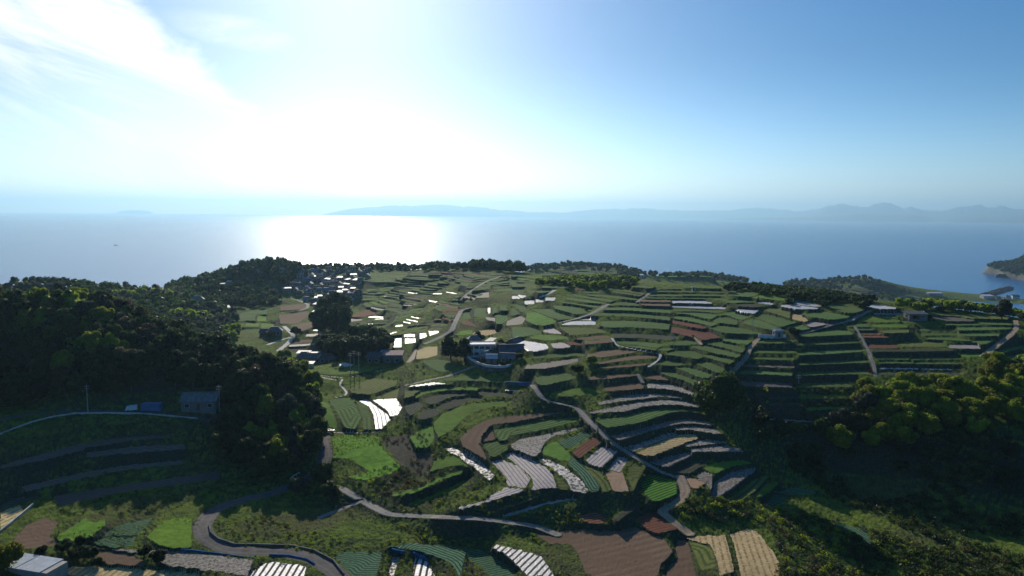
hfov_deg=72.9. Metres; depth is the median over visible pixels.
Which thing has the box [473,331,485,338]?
tree
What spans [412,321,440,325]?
weedy field
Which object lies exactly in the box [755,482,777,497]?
grass field
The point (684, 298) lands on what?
potato field
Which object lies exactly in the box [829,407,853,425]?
tree
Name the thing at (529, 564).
white row bed
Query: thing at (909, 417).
tree
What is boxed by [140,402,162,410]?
shipping container
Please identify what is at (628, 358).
ploughed field
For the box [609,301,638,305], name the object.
potato field
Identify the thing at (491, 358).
outbuilding
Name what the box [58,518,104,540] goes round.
meadow
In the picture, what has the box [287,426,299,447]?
tree
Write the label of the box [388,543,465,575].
leafy field
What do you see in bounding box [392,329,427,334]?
olive field
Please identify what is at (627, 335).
weedy field
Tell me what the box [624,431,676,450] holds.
speckled mulch bed
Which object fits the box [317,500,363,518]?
lane
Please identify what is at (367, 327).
tree
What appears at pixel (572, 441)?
leafy field
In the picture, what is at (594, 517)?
red soil field
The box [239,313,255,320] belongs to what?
potato field
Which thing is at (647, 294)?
footpath
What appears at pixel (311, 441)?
tree
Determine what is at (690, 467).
weedy field
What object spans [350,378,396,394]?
crop field
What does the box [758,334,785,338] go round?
white wall
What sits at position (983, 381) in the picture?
tree
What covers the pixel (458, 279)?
potato field
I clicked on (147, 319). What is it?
tree
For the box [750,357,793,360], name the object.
potato field
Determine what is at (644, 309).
potato field
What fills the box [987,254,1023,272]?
headland woods
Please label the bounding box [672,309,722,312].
potato field
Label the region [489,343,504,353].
tiled house
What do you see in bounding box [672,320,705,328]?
red soil field
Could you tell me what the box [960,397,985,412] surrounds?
tree
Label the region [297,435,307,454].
tree
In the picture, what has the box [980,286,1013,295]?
breakwater
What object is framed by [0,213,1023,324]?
sea
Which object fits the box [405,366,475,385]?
lane
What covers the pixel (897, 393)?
tree
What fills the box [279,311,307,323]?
ploughed field
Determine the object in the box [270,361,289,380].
tree
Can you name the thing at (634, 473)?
olive field
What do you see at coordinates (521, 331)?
potato field
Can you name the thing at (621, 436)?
speckled mulch bed
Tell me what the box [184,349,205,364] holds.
tree
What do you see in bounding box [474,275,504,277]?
potato field
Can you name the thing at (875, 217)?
cape
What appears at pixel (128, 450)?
grey mulch bed
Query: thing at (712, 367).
potato field
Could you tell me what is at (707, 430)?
speckled mulch bed
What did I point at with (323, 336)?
tree
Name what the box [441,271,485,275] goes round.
ploughed field
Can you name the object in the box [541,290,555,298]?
lane
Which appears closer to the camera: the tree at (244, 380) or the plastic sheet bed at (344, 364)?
the tree at (244, 380)
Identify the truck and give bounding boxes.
[125,404,137,411]
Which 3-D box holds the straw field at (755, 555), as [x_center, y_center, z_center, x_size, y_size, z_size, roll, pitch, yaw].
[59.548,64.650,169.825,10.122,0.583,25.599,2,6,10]
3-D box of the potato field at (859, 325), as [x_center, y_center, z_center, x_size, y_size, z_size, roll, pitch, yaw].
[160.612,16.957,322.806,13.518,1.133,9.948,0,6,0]
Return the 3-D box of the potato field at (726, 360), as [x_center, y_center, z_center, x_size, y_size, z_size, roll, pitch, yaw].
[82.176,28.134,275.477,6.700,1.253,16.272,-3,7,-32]
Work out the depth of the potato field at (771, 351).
286.98 m
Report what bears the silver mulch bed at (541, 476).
on the ground
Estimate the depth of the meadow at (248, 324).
474.55 m
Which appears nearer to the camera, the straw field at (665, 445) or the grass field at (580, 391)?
the straw field at (665, 445)
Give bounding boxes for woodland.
[0,256,1023,486]
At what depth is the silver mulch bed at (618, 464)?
206.61 m
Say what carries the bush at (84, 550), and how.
on the ground
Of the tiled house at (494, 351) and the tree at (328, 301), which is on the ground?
the tree at (328, 301)
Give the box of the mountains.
[323,204,945,218]
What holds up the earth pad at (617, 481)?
on the ground
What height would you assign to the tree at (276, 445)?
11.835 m
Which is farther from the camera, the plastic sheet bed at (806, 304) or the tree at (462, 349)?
the plastic sheet bed at (806, 304)
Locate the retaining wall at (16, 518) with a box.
[0,503,33,531]
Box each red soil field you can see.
[352,309,374,317]
[443,309,460,310]
[461,321,475,325]
[566,341,579,345]
[573,436,599,457]
[578,512,607,523]
[636,508,677,532]
[671,327,718,340]
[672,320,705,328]
[861,332,880,334]
[862,335,887,337]
[867,344,897,348]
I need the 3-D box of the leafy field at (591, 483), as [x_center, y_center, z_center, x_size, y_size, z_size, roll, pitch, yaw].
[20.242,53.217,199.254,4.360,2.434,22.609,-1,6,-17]
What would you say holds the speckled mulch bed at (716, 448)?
on the ground
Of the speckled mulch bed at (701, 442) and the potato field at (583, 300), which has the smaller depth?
the speckled mulch bed at (701, 442)
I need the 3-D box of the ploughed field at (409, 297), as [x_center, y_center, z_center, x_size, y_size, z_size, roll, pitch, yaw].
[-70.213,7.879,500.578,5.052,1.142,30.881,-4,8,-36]
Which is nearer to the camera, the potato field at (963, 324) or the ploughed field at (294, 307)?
the potato field at (963, 324)
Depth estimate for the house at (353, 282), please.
602.69 m
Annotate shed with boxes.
[5,553,68,575]
[179,391,220,413]
[903,311,927,320]
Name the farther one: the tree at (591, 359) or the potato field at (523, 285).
the potato field at (523, 285)
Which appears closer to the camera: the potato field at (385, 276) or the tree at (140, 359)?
the tree at (140, 359)
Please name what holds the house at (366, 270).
on the ground
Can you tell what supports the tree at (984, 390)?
on the ground
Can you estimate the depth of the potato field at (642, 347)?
295.18 m
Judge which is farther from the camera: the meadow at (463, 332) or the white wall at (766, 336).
the meadow at (463, 332)
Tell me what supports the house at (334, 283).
on the ground
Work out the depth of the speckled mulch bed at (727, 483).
204.22 m
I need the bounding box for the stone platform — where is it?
[465,357,508,372]
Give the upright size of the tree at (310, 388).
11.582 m
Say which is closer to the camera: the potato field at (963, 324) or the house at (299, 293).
the potato field at (963, 324)
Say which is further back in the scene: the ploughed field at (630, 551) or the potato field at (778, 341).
the potato field at (778, 341)
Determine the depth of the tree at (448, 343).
305.03 m
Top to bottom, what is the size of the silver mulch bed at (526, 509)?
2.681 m
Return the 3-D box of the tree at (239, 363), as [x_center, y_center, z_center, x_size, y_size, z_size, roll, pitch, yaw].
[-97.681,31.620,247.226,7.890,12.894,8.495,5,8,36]
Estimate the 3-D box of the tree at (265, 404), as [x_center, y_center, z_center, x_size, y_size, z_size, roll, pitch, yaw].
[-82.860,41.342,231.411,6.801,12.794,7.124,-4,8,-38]
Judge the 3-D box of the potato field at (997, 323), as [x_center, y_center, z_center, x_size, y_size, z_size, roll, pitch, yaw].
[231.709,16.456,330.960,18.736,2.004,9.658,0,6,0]
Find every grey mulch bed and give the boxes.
[0,435,169,468]
[21,460,181,492]
[54,471,219,505]
[86,444,185,457]
[407,349,416,361]
[474,292,488,297]
[506,316,524,325]
[525,358,577,368]
[740,380,792,387]
[746,364,794,367]
[933,316,972,320]
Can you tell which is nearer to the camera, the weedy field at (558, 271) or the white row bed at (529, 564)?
the white row bed at (529, 564)
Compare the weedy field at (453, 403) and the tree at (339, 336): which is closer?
the weedy field at (453, 403)
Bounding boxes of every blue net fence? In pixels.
[181,548,255,558]
[269,554,314,563]
[392,548,404,552]
[413,552,426,560]
[505,382,529,384]
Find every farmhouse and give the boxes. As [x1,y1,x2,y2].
[258,328,268,336]
[267,326,282,336]
[296,351,309,360]
[305,353,321,363]
[317,353,335,364]
[365,352,382,363]
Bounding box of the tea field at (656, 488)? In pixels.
[641,474,676,501]
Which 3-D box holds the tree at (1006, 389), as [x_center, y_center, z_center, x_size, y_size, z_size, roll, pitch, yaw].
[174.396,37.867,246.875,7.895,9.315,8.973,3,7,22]
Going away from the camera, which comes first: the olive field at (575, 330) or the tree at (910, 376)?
the tree at (910, 376)
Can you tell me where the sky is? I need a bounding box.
[0,0,1023,214]
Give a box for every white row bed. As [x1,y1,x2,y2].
[250,562,305,575]
[413,556,434,575]
[494,545,553,575]
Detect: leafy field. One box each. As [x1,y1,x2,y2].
[93,536,135,547]
[105,518,151,535]
[334,551,382,575]
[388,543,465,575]
[425,544,515,575]
[559,429,590,447]
[569,456,599,492]
[763,494,784,506]
[778,487,814,494]
[832,523,869,544]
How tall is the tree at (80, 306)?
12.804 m
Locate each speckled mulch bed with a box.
[112,548,252,575]
[511,425,582,456]
[589,400,699,414]
[598,393,681,404]
[611,419,713,440]
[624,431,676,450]
[646,383,693,394]
[649,452,691,467]
[673,425,721,433]
[685,438,726,446]
[691,445,742,453]
[696,471,711,489]
[711,467,755,496]
[770,416,811,422]
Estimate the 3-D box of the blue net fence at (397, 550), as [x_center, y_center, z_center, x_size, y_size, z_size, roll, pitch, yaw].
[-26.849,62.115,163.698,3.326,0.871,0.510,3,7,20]
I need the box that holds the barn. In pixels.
[382,350,403,363]
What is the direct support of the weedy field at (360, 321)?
on the ground
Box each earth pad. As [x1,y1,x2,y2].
[605,471,628,491]
[686,475,704,488]
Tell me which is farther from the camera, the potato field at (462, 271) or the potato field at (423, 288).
the potato field at (462, 271)
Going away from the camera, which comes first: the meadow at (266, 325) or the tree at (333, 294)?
the tree at (333, 294)
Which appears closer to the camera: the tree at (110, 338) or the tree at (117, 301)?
the tree at (110, 338)
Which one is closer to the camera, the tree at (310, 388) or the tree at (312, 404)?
the tree at (312, 404)
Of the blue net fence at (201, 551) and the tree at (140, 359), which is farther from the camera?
the tree at (140, 359)
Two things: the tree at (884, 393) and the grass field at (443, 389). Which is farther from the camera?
the grass field at (443, 389)
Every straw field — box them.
[0,505,21,527]
[68,565,198,575]
[416,346,436,358]
[473,329,497,335]
[638,431,697,456]
[687,535,733,575]
[730,528,780,575]
[792,313,807,321]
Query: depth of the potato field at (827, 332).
307.76 m
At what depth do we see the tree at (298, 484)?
196.06 m
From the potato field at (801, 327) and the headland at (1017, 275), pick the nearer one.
the potato field at (801, 327)
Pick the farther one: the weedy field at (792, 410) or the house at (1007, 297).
the house at (1007, 297)
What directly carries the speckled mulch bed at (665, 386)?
on the ground
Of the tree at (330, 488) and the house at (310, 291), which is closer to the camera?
the tree at (330, 488)
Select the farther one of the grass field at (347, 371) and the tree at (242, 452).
the grass field at (347, 371)
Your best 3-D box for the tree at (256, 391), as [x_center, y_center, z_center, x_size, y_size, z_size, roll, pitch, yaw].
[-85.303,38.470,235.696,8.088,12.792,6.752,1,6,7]
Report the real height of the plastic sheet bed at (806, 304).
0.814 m
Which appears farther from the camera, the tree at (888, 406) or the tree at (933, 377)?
the tree at (933, 377)
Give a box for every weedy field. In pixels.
[0,495,39,510]
[289,348,320,352]
[350,319,370,323]
[373,305,404,309]
[403,295,426,297]
[405,401,422,414]
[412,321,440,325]
[417,406,439,418]
[424,393,468,404]
[437,397,480,408]
[455,275,472,279]
[478,389,511,396]
[497,493,544,510]
[542,272,575,273]
[543,270,574,272]
[546,267,614,269]
[612,333,677,339]
[615,502,641,524]
[672,458,708,474]
[737,303,762,307]
[768,395,798,400]
[768,402,799,405]
[769,408,801,412]
[872,349,952,352]
[878,371,959,375]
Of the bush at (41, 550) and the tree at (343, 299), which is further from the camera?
the tree at (343, 299)
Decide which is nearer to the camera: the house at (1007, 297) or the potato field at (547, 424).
the potato field at (547, 424)
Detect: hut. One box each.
[309,361,314,367]
[772,329,783,338]
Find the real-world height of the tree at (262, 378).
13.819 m
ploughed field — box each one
[14,518,57,548]
[87,544,145,565]
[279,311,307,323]
[281,304,305,310]
[291,322,312,330]
[293,339,315,342]
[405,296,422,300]
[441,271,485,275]
[460,412,559,459]
[482,429,494,441]
[535,527,671,575]
[575,335,609,339]
[585,339,613,344]
[587,349,636,356]
[587,374,635,379]
[598,355,657,364]
[600,363,646,367]
[605,382,643,391]
[641,300,669,302]
[641,302,669,306]
[645,374,667,379]
[666,540,694,575]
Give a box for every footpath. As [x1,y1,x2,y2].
[335,379,347,397]
[530,385,674,478]
[611,338,661,366]
[636,287,658,302]
[636,374,644,382]
[692,335,702,344]
[853,326,877,376]
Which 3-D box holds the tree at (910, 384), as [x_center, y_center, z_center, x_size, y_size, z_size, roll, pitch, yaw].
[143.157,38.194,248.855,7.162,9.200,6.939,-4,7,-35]
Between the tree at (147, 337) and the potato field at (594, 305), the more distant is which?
the potato field at (594, 305)
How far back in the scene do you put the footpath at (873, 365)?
288.16 m
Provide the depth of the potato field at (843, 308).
350.03 m
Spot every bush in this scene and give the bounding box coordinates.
[34,545,47,555]
[54,538,71,551]
[67,547,79,560]
[74,544,91,559]
[75,535,86,545]
[85,546,99,558]
[92,557,102,564]
[136,543,152,555]
[148,548,167,564]
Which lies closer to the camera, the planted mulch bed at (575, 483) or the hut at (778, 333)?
the planted mulch bed at (575, 483)
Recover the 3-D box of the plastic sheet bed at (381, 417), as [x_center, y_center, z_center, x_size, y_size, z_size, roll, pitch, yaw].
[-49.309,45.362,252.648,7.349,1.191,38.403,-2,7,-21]
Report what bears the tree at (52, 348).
on the ground
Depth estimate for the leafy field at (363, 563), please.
158.91 m
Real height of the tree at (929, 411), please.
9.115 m
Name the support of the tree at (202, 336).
on the ground
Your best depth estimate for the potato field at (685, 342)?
298.55 m
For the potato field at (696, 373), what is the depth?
263.88 m
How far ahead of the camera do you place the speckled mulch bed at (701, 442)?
222.54 m
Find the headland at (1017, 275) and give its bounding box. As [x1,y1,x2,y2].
[982,266,1023,279]
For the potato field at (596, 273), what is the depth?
966.43 m
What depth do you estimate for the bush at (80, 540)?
160.72 m
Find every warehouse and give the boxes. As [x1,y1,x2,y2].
[927,292,942,295]
[979,294,993,298]
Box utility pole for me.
[84,385,88,411]
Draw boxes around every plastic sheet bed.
[338,363,352,366]
[359,400,390,429]
[373,399,401,416]
[394,337,400,346]
[404,334,414,336]
[405,338,415,343]
[409,382,444,386]
[420,333,426,338]
[429,331,438,335]
[516,340,547,351]
[525,300,533,304]
[562,321,595,324]
[672,300,711,303]
[672,304,725,308]
[736,309,757,314]
[781,304,817,309]
[794,302,820,306]
[866,305,895,308]
[879,367,917,369]
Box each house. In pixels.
[191,296,204,300]
[278,267,284,273]
[282,287,290,293]
[289,282,296,288]
[294,283,301,289]
[296,273,304,279]
[296,291,303,295]
[302,277,310,283]
[303,296,310,302]
[306,288,314,295]
[309,268,317,273]
[310,298,318,304]
[312,285,320,290]
[316,274,323,280]
[316,288,322,294]
[322,287,328,293]
[323,282,331,287]
[325,266,331,271]
[328,286,336,289]
[330,274,336,280]
[331,281,338,286]
[335,268,341,272]
[342,267,349,271]
[344,271,352,276]
[349,266,355,271]
[349,280,357,285]
[353,289,362,298]
[357,277,363,284]
[358,271,365,276]
[364,268,369,273]
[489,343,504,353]
[496,344,523,353]
[506,336,522,343]
[1003,295,1011,299]
[1011,294,1019,298]
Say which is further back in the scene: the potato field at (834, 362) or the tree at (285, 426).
the potato field at (834, 362)
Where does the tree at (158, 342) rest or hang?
on the ground
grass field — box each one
[309,366,372,374]
[321,401,336,427]
[366,285,397,290]
[392,470,461,495]
[407,477,469,505]
[410,425,433,449]
[415,387,479,397]
[431,455,467,470]
[433,401,509,436]
[526,312,555,325]
[530,334,567,340]
[542,442,570,460]
[551,387,601,396]
[649,275,712,276]
[704,459,749,472]
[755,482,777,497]
[758,295,793,301]
[800,393,850,398]
[807,405,851,411]
[861,314,900,322]
[872,324,907,327]
[961,353,978,356]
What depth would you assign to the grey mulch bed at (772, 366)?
272.84 m
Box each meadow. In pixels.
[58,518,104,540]
[147,517,191,548]
[246,321,259,326]
[257,316,265,320]
[261,323,273,327]
[332,435,399,479]
[456,330,472,334]
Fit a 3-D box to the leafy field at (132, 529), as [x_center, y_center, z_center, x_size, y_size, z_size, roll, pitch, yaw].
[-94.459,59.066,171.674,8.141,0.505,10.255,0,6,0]
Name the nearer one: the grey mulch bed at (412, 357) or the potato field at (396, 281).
the grey mulch bed at (412, 357)
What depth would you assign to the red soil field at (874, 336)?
306.21 m
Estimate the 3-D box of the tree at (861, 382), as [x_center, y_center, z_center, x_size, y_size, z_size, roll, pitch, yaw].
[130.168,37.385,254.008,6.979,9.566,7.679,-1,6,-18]
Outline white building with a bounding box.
[468,341,496,356]
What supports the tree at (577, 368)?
on the ground
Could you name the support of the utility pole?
on the ground
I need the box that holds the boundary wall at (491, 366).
[467,355,512,367]
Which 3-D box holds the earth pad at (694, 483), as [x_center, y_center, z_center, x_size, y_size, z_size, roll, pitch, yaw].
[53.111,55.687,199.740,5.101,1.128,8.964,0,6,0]
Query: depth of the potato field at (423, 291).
528.24 m
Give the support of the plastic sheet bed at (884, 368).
on the ground
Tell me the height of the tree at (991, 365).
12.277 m
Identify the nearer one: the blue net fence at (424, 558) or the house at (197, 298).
the blue net fence at (424, 558)
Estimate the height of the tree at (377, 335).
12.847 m
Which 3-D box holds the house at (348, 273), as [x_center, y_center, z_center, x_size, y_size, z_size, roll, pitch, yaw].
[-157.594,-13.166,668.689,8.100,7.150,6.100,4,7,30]
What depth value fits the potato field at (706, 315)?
343.33 m
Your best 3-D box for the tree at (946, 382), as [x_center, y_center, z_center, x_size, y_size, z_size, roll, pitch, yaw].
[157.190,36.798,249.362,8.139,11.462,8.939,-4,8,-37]
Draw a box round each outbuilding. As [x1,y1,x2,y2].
[467,335,481,340]
[479,350,492,361]
[485,354,497,363]
[498,352,515,361]
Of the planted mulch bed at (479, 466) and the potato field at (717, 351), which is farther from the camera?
the potato field at (717, 351)
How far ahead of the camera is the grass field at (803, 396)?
254.96 m
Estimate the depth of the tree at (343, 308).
415.25 m
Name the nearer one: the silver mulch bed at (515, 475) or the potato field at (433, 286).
the silver mulch bed at (515, 475)
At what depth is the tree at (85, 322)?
257.20 m
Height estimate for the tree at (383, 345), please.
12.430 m
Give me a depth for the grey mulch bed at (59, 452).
205.44 m
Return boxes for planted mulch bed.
[389,556,398,575]
[448,447,493,479]
[538,459,587,492]
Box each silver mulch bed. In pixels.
[289,343,314,346]
[459,487,522,510]
[492,459,529,487]
[503,497,576,516]
[505,451,556,489]
[543,327,560,333]
[551,343,569,348]
[586,444,616,466]
[609,456,626,471]
[807,321,826,326]
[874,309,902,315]
[949,344,980,348]
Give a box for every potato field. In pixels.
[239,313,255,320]
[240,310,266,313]
[241,329,259,332]
[329,398,360,428]
[355,399,372,429]
[356,275,402,276]
[363,280,403,283]
[370,270,407,271]
[370,271,407,273]
[382,297,396,301]
[400,293,428,295]
[401,299,419,302]
[407,275,438,279]
[412,289,436,292]
[421,287,441,290]
[423,359,463,371]
[425,285,445,288]
[442,269,480,272]
[444,276,471,282]
[444,375,521,382]
[463,312,470,318]
[472,286,508,291]
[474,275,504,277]
[474,308,485,316]
[483,441,507,456]
[494,281,520,284]
[494,288,522,291]
[495,312,507,323]
[495,420,546,440]
[496,277,517,281]
[500,306,507,310]
[511,308,517,315]
[512,284,535,286]
[512,327,540,336]
[512,416,578,434]
[514,304,526,311]
[531,308,569,317]
[534,352,583,357]
[535,290,550,292]
[535,373,575,384]
[542,285,567,288]
[553,305,591,313]
[562,301,598,307]
[566,298,604,303]
[573,294,614,302]
[578,271,617,273]
[587,294,637,300]
[592,312,669,320]
[596,406,699,427]
[599,289,641,297]
[600,320,668,328]
[604,307,670,312]
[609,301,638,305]
[616,340,661,347]
[620,345,654,349]
[631,286,653,288]
[647,297,720,299]
[651,294,680,296]
[656,357,683,365]
[659,347,673,350]
[660,287,680,288]
[661,372,696,384]
[666,350,701,358]
[667,340,696,345]
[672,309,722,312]
[675,314,716,325]
[678,312,718,318]
[678,367,711,377]
[683,290,722,292]
[683,294,725,295]
[684,286,719,288]
[692,346,740,357]
[696,360,724,371]
[703,355,733,363]
[708,339,744,351]
[710,324,761,333]
[714,315,737,325]
[720,312,748,319]
[723,337,750,343]
[726,300,754,302]
[731,291,756,297]
[739,370,792,375]
[745,319,777,329]
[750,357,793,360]
[752,350,794,353]
[755,313,795,326]
[758,339,793,343]
[786,324,809,329]
[797,370,871,375]
[797,382,855,387]
[798,340,858,345]
[799,329,852,336]
[799,349,861,355]
[799,359,869,365]
[805,309,849,320]
[823,303,863,313]
[847,322,868,326]
[878,357,908,359]
[880,361,912,363]
[901,320,933,322]
[913,357,959,359]
[915,362,958,364]
[919,325,953,330]
[921,331,959,335]
[928,337,969,341]
[946,322,977,325]
[957,326,1012,330]
[963,333,998,337]
[973,338,995,344]
[979,319,1012,325]
[1000,345,1023,353]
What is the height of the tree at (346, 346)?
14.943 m
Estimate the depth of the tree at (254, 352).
260.75 m
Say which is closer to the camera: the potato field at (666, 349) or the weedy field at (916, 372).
the weedy field at (916, 372)
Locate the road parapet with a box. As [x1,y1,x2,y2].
[208,524,344,574]
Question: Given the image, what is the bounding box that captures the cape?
[713,213,1023,222]
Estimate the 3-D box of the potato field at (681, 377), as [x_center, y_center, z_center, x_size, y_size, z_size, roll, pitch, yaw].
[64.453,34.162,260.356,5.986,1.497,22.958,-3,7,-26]
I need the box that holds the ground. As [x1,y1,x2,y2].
[0,264,1023,575]
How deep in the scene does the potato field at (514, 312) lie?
381.34 m
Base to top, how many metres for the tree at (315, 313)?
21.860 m
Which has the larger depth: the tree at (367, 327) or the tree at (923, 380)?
the tree at (367, 327)
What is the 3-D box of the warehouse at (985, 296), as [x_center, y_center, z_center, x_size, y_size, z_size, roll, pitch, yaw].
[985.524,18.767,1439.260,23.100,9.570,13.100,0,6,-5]
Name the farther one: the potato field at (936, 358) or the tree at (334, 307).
the tree at (334, 307)
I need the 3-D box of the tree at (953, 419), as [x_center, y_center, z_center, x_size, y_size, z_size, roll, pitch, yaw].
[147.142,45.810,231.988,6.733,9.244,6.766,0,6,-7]
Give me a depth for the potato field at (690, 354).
283.77 m
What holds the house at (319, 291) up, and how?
on the ground
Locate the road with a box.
[192,432,350,575]
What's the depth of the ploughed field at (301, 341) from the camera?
420.80 m
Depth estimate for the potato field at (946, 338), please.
308.12 m
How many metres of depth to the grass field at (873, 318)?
333.76 m
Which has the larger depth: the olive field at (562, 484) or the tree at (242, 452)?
the tree at (242, 452)
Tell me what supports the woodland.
on the ground
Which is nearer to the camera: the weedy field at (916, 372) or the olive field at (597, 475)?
the olive field at (597, 475)
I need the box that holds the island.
[115,210,153,213]
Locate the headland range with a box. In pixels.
[803,202,1023,220]
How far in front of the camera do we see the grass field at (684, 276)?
992.37 m
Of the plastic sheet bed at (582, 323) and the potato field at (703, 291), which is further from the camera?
the potato field at (703, 291)
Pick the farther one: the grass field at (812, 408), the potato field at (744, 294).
the potato field at (744, 294)
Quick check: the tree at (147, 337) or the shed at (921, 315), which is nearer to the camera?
the tree at (147, 337)
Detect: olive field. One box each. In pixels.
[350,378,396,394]
[377,388,399,397]
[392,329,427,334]
[404,326,429,329]
[404,390,419,397]
[555,474,566,489]
[560,327,604,335]
[584,465,610,491]
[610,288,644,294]
[627,463,645,491]
[690,542,716,570]
[727,476,767,501]
[765,307,789,317]
[883,329,908,334]
[901,341,944,346]
[926,312,958,315]
[961,314,1008,318]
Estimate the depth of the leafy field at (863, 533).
186.46 m
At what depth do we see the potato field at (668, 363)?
276.21 m
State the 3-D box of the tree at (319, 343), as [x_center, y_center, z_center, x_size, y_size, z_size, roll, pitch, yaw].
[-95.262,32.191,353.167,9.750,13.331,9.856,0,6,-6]
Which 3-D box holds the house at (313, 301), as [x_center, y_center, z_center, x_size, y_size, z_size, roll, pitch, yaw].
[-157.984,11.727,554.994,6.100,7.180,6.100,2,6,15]
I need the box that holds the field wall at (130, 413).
[0,412,196,434]
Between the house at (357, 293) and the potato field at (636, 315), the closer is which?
the potato field at (636, 315)
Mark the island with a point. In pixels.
(134, 212)
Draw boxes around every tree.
[0,297,17,318]
[0,541,24,575]
[5,288,26,301]
[6,297,30,310]
[13,309,33,326]
[32,288,53,311]
[42,323,65,338]
[42,342,66,369]
[49,282,67,292]
[49,349,75,371]
[52,307,78,323]
[71,286,88,299]
[74,300,97,318]
[77,314,92,334]
[80,330,103,353]
[87,290,113,302]
[89,322,102,333]
[91,306,114,325]
[97,294,114,308]
[101,332,119,360]
[102,323,122,339]
[112,346,136,369]
[113,297,126,306]
[115,316,135,331]
[116,299,133,314]
[120,330,137,346]
[126,349,149,368]
[132,305,152,318]
[136,323,156,334]
[136,330,156,343]
[140,314,157,323]
[147,339,171,355]
[155,318,169,327]
[161,329,183,349]
[169,318,184,327]
[170,349,187,366]
[179,357,202,389]
[182,328,194,345]
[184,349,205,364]
[194,332,207,341]
[200,362,224,390]
[202,301,216,307]
[209,430,223,456]
[210,334,231,353]
[210,413,231,434]
[217,355,230,364]
[218,384,236,407]
[220,432,242,460]
[224,354,246,372]
[226,357,246,374]
[230,367,247,376]
[232,436,253,469]
[233,370,257,391]
[238,345,250,355]
[242,421,258,435]
[246,350,260,356]
[246,354,261,369]
[246,383,271,406]
[249,364,269,385]
[251,427,269,440]
[253,442,271,462]
[255,394,274,415]
[257,413,278,428]
[259,352,277,375]
[264,330,274,335]
[268,435,283,467]
[269,434,288,448]
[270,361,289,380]
[275,393,297,409]
[276,349,291,356]
[277,417,301,435]
[283,366,302,390]
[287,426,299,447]
[287,477,308,493]
[289,409,303,421]
[290,326,300,334]
[292,359,309,368]
[292,387,306,404]
[294,362,308,372]
[297,367,303,385]
[297,403,307,417]
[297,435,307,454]
[299,428,323,458]
[303,370,323,387]
[303,391,316,397]
[303,395,326,420]
[303,414,328,434]
[305,384,320,396]
[308,308,324,335]
[308,461,333,482]
[316,297,325,308]
[316,338,328,352]
[318,334,332,341]
[319,480,340,496]
[321,339,337,354]
[323,296,339,307]
[326,291,340,300]
[329,302,340,331]
[332,337,346,359]
[334,305,350,331]
[336,334,350,356]
[338,335,359,359]
[340,294,351,306]
[347,325,361,335]
[351,337,366,359]
[357,323,373,335]
[358,337,380,354]
[360,333,369,358]
[363,327,378,336]
[371,334,389,341]
[375,332,391,344]
[377,329,394,342]
[377,337,389,351]
[440,335,458,358]
[450,338,472,360]
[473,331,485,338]
[496,338,505,343]
[516,353,523,357]
[570,364,583,372]
[585,355,597,363]
[692,370,748,418]
[751,412,769,428]
[787,327,801,334]
[825,424,855,452]
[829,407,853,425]
[842,412,871,436]
[850,384,880,399]
[853,390,878,413]
[856,376,874,388]
[860,429,879,449]
[865,406,881,425]
[869,422,894,444]
[875,385,889,399]
[875,398,900,416]
[887,380,909,395]
[890,389,913,400]
[892,403,918,426]
[894,425,919,443]
[895,371,919,386]
[895,397,919,412]
[906,381,916,388]
[908,385,938,409]
[916,412,942,438]
[917,374,933,387]
[918,409,938,417]
[928,396,958,422]
[929,373,949,387]
[933,388,956,401]
[936,375,963,389]
[939,410,962,428]
[950,379,980,398]
[959,405,981,423]
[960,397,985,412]
[974,415,996,430]
[975,376,998,388]
[975,386,996,398]
[976,393,998,398]
[977,357,1004,376]
[977,396,1006,418]
[981,351,1011,368]
[992,299,1012,318]
[993,383,1014,397]
[997,373,1020,386]
[1001,400,1023,423]
[1003,397,1023,405]
[1007,363,1023,375]
[1017,376,1023,387]
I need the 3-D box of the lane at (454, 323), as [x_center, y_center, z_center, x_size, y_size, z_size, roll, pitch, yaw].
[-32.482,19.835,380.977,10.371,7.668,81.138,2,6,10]
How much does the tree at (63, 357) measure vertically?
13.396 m
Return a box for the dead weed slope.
[383,434,432,475]
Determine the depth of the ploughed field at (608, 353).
286.47 m
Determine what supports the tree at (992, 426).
on the ground
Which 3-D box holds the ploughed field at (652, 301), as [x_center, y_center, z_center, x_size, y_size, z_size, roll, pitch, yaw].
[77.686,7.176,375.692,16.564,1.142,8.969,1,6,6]
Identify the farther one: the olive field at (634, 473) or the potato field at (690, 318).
the potato field at (690, 318)
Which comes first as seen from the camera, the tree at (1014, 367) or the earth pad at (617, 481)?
the earth pad at (617, 481)
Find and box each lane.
[0,409,210,421]
[276,326,294,350]
[281,297,309,311]
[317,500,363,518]
[338,486,561,535]
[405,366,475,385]
[423,308,468,343]
[458,276,501,300]
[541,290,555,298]
[560,304,608,322]
[657,474,694,536]
[729,337,761,371]
[799,310,871,334]
[978,320,1018,355]
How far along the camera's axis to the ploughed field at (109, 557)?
157.34 m
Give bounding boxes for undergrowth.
[0,303,1023,575]
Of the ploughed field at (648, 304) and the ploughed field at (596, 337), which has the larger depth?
the ploughed field at (648, 304)
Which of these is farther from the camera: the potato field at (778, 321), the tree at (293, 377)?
the potato field at (778, 321)
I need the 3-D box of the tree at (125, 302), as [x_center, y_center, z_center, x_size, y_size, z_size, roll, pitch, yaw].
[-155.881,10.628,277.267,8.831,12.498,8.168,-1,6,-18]
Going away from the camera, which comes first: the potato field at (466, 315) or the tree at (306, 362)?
the tree at (306, 362)
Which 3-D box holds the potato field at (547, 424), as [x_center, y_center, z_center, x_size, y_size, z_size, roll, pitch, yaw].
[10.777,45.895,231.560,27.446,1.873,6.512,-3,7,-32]
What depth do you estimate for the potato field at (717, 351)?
284.08 m
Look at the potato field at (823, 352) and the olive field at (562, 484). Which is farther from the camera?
the potato field at (823, 352)

